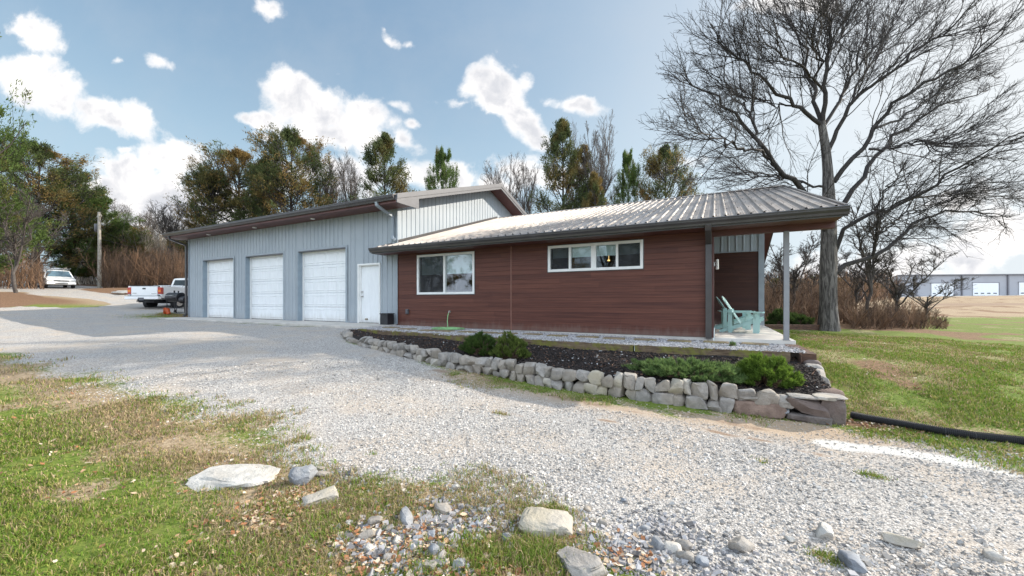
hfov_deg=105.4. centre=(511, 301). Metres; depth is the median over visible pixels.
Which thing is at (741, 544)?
rock
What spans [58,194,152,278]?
cedar tree
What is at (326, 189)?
bare tree
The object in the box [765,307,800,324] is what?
evergreen shrub
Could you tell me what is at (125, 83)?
sky
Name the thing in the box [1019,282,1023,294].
dock door
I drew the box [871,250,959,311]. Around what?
bare tree
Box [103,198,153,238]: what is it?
bare tree
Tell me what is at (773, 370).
mugo pine
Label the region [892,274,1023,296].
warehouse
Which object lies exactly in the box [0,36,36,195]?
cedar tree
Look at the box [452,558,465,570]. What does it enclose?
rock
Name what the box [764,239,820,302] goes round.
bare tree
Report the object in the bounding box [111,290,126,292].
scrap boards
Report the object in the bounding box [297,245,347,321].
garage door
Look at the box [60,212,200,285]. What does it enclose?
wood
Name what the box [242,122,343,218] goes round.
cedar tree
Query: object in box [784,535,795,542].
rock
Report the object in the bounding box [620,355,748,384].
creeping juniper
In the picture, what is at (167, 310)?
orange bucket
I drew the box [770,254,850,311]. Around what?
bare tree
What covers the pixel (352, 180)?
bare tree
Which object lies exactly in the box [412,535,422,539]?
rock
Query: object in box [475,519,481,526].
rock
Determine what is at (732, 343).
weed tuft
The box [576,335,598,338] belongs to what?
stepping stone
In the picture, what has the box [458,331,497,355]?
mugo pine
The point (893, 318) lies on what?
thicket
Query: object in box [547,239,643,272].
window
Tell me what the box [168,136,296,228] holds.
cedar tree
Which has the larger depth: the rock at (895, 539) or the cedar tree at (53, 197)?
the cedar tree at (53, 197)
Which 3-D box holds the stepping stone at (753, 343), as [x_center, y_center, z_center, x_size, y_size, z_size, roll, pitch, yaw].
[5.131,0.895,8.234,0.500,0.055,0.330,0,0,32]
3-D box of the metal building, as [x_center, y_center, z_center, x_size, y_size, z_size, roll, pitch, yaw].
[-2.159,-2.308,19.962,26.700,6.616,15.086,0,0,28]
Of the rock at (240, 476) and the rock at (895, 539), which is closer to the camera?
the rock at (895, 539)
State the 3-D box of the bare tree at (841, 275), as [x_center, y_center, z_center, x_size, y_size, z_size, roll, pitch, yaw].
[16.086,-0.888,18.007,1.944,3.917,3.497,0,0,-1]
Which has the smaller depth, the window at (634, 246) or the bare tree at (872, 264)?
the window at (634, 246)
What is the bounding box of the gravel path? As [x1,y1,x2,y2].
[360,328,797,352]
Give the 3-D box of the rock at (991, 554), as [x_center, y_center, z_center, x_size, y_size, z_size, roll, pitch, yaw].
[3.054,1.610,2.480,0.093,0.081,0.106,-15,16,-3]
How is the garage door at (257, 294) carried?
in the metal building
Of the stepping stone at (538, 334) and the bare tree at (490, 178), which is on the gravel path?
the stepping stone at (538, 334)
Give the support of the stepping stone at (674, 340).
on the gravel path
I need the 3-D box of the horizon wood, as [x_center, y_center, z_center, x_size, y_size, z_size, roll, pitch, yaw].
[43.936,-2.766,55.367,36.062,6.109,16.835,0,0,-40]
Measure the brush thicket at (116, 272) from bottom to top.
6.118 m
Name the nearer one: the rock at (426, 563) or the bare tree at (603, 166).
the rock at (426, 563)
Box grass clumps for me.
[8,312,897,575]
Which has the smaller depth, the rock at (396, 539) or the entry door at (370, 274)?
the rock at (396, 539)
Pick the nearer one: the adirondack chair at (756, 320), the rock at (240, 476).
the rock at (240, 476)
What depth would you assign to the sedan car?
37.67 m
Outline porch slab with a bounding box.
[715,324,795,344]
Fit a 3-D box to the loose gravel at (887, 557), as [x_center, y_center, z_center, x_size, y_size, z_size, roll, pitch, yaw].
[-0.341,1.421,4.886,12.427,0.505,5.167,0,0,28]
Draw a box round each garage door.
[202,256,234,318]
[244,251,284,319]
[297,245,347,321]
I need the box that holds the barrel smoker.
[165,291,184,312]
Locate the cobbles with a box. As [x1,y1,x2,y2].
[308,459,928,575]
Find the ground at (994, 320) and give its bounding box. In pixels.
[0,284,1023,575]
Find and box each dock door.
[931,283,953,295]
[972,282,999,295]
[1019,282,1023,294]
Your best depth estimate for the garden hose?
11.49 m
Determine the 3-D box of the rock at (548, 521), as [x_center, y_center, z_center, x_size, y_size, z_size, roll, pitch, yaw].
[0.243,1.564,2.728,0.377,0.172,0.301,6,9,20]
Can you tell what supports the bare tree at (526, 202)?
on the ground at (994, 320)
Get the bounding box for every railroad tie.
[357,328,418,335]
[419,333,497,342]
[507,338,633,351]
[634,344,789,361]
[784,344,816,361]
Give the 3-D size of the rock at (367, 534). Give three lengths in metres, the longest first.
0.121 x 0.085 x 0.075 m
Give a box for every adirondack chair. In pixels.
[714,297,754,329]
[719,296,764,332]
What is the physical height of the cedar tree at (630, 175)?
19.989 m
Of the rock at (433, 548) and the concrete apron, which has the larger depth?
the concrete apron
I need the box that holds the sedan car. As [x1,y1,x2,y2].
[37,267,76,288]
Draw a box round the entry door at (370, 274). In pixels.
[361,266,378,322]
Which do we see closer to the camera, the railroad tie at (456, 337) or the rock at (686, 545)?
the rock at (686, 545)
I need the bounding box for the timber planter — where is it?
[764,321,819,329]
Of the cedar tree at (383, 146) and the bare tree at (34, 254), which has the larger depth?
the cedar tree at (383, 146)
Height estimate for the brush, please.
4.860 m
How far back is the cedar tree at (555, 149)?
47.37 m
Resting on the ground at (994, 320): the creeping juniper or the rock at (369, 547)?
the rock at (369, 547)
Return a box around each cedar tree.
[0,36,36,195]
[0,103,66,273]
[0,138,117,283]
[12,169,148,277]
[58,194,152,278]
[88,221,155,263]
[163,159,250,256]
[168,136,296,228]
[226,156,298,221]
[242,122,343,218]
[347,131,416,200]
[419,145,459,190]
[525,116,596,213]
[565,143,607,208]
[580,170,607,207]
[609,148,641,204]
[629,141,707,200]
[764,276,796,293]
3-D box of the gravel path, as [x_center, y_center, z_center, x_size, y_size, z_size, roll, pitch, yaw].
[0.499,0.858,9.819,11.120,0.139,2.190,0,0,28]
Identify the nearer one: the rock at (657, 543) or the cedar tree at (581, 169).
the rock at (657, 543)
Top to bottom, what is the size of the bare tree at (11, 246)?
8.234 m
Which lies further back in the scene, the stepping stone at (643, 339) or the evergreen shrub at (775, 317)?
the evergreen shrub at (775, 317)
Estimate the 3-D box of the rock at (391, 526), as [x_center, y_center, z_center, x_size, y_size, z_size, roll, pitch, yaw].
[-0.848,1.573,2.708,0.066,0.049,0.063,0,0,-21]
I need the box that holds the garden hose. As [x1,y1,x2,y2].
[431,313,464,329]
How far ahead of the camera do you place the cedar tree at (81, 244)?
46.69 m
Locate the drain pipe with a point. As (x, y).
(975, 435)
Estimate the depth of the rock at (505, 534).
2.58 m
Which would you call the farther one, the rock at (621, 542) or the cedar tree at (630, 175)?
the cedar tree at (630, 175)
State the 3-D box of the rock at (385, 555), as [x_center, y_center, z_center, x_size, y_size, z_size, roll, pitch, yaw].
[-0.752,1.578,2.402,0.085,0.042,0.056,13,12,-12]
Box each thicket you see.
[78,238,184,287]
[764,270,874,323]
[838,295,951,328]
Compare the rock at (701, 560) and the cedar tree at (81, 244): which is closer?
the rock at (701, 560)
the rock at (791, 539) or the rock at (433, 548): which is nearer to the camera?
the rock at (433, 548)
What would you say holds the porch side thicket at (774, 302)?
on the ground at (994, 320)
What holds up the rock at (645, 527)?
on the gravel drive
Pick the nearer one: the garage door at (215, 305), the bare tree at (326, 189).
the garage door at (215, 305)
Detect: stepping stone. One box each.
[398,328,416,329]
[435,330,454,331]
[458,331,477,332]
[523,333,542,335]
[546,334,568,336]
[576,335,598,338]
[602,337,624,339]
[633,338,656,340]
[667,339,690,342]
[703,340,728,343]
[741,342,768,345]
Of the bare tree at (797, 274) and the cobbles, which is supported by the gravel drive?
the cobbles
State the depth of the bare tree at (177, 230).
49.03 m
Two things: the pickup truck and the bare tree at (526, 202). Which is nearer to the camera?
the pickup truck
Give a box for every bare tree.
[0,181,50,292]
[0,199,51,264]
[0,211,69,285]
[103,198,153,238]
[130,209,160,239]
[145,197,192,284]
[154,209,199,258]
[298,138,339,206]
[313,160,360,203]
[330,151,361,202]
[481,152,527,206]
[511,155,541,213]
[565,108,620,205]
[638,0,1023,331]
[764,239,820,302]
[767,230,820,308]
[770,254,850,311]
[838,198,899,325]
[838,241,905,307]
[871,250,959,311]
[881,276,978,319]
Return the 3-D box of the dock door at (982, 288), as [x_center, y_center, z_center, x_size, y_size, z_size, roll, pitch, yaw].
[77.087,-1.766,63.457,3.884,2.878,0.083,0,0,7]
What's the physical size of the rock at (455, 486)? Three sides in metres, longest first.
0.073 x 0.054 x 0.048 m
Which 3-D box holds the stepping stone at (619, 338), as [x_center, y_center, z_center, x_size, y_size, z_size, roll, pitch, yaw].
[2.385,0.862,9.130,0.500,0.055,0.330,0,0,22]
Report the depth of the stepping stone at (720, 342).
8.44 m
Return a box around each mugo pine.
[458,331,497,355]
[488,329,531,359]
[733,351,805,388]
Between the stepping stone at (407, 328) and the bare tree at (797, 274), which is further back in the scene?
the bare tree at (797, 274)
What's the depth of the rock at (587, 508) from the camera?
2.97 m
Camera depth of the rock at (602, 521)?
2.79 m
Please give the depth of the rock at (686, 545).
2.53 m
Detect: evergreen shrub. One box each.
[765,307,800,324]
[790,312,814,324]
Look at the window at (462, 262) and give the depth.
12.38 m
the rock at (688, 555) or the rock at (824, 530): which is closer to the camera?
the rock at (688, 555)
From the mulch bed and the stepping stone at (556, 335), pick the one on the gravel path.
the stepping stone at (556, 335)
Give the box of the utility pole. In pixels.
[94,212,101,287]
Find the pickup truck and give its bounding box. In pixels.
[124,278,184,307]
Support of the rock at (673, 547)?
on the gravel drive
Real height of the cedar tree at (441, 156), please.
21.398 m
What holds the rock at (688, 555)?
on the gravel drive
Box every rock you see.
[185,464,280,491]
[288,464,317,487]
[302,485,338,506]
[315,471,332,476]
[358,529,375,539]
[365,543,374,550]
[368,516,382,525]
[383,553,396,561]
[385,524,393,530]
[392,535,400,543]
[399,506,413,524]
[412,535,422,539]
[422,560,436,570]
[427,529,434,537]
[428,543,439,554]
[434,502,451,514]
[438,550,446,558]
[452,483,460,488]
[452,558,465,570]
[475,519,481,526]
[502,532,510,541]
[518,506,572,538]
[557,546,608,575]
[583,506,590,511]
[597,519,606,526]
[615,539,626,546]
[640,524,650,529]
[651,535,664,550]
[664,540,681,552]
[676,539,692,550]
[676,550,693,562]
[694,555,708,566]
[728,536,754,552]
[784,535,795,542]
[816,522,833,538]
[837,549,867,572]
[881,532,924,547]
[982,548,1005,562]
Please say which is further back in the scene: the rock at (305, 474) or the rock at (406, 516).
the rock at (305, 474)
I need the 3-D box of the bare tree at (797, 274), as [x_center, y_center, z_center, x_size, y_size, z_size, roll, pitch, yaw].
[13.561,-1.246,19.126,3.629,4.643,1.596,0,0,-5]
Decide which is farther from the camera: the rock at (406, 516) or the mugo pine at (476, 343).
the mugo pine at (476, 343)
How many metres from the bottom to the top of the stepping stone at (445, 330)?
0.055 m
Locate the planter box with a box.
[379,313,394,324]
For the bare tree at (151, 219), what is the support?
on the ground at (994, 320)
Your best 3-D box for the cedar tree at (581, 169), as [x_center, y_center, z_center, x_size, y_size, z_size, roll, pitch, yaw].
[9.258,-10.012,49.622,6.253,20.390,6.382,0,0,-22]
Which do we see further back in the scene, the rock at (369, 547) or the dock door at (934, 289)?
the dock door at (934, 289)
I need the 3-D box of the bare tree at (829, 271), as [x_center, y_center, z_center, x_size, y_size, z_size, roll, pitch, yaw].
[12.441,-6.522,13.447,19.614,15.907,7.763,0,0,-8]
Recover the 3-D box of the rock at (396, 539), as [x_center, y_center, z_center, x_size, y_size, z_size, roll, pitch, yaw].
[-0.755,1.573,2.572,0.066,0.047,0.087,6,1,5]
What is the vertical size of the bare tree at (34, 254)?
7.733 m
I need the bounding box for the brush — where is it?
[0,248,74,288]
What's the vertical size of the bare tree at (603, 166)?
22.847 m
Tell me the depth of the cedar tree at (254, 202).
47.32 m
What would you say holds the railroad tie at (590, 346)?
on the gravel path
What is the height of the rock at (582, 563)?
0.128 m
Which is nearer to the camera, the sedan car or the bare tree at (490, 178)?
the sedan car
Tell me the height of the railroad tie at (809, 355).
0.302 m
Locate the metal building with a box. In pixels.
[162,183,850,340]
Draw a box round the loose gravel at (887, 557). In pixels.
[56,357,1023,575]
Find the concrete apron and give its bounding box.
[157,317,396,328]
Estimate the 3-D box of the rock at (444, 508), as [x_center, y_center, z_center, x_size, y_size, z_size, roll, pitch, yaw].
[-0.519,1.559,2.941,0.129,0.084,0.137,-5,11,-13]
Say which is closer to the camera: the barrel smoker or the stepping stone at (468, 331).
the stepping stone at (468, 331)
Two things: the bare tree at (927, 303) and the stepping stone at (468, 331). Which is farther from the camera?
the bare tree at (927, 303)
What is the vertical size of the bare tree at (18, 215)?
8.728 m
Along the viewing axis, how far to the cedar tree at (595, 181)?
42.57 m
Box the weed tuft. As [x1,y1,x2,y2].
[728,340,735,345]
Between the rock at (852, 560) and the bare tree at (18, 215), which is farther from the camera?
the bare tree at (18, 215)
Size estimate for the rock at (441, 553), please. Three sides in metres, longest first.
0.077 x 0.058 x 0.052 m
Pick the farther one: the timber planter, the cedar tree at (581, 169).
the cedar tree at (581, 169)
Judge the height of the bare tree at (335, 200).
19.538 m
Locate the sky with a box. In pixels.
[0,0,1023,350]
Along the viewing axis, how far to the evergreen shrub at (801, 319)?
14.12 m
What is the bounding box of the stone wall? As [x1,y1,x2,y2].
[340,329,847,425]
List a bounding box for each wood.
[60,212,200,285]
[764,264,906,301]
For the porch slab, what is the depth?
9.12 m
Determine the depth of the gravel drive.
4.63 m
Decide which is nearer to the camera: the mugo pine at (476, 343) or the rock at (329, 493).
the rock at (329, 493)
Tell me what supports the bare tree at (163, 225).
on the ground at (994, 320)
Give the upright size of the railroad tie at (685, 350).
0.265 m
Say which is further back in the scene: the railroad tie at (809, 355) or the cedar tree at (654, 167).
the cedar tree at (654, 167)
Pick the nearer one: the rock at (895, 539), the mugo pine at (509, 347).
the rock at (895, 539)
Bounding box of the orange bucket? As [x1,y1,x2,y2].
[164,308,170,313]
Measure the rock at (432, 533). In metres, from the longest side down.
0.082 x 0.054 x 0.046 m
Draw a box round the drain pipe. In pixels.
[850,411,1023,444]
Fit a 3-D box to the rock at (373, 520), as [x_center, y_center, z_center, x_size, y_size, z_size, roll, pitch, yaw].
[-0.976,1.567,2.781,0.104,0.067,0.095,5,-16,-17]
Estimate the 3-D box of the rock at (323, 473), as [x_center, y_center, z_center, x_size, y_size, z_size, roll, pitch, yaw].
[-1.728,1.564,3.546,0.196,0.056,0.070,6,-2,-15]
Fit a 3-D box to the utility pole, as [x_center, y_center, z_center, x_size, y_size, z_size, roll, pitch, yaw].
[-42.366,-5.174,39.999,1.109,8.119,0.358,0,0,17]
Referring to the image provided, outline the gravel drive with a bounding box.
[0,283,1023,575]
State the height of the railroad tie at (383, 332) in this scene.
0.257 m
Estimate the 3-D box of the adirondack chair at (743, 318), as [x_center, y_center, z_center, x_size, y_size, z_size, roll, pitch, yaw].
[6.699,0.320,11.778,1.020,0.974,0.790,0,0,24]
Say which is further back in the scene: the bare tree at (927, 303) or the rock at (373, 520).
the bare tree at (927, 303)
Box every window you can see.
[417,251,474,294]
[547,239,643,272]
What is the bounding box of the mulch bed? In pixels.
[353,335,829,411]
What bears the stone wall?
on the ground at (994, 320)
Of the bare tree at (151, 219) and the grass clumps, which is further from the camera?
the bare tree at (151, 219)

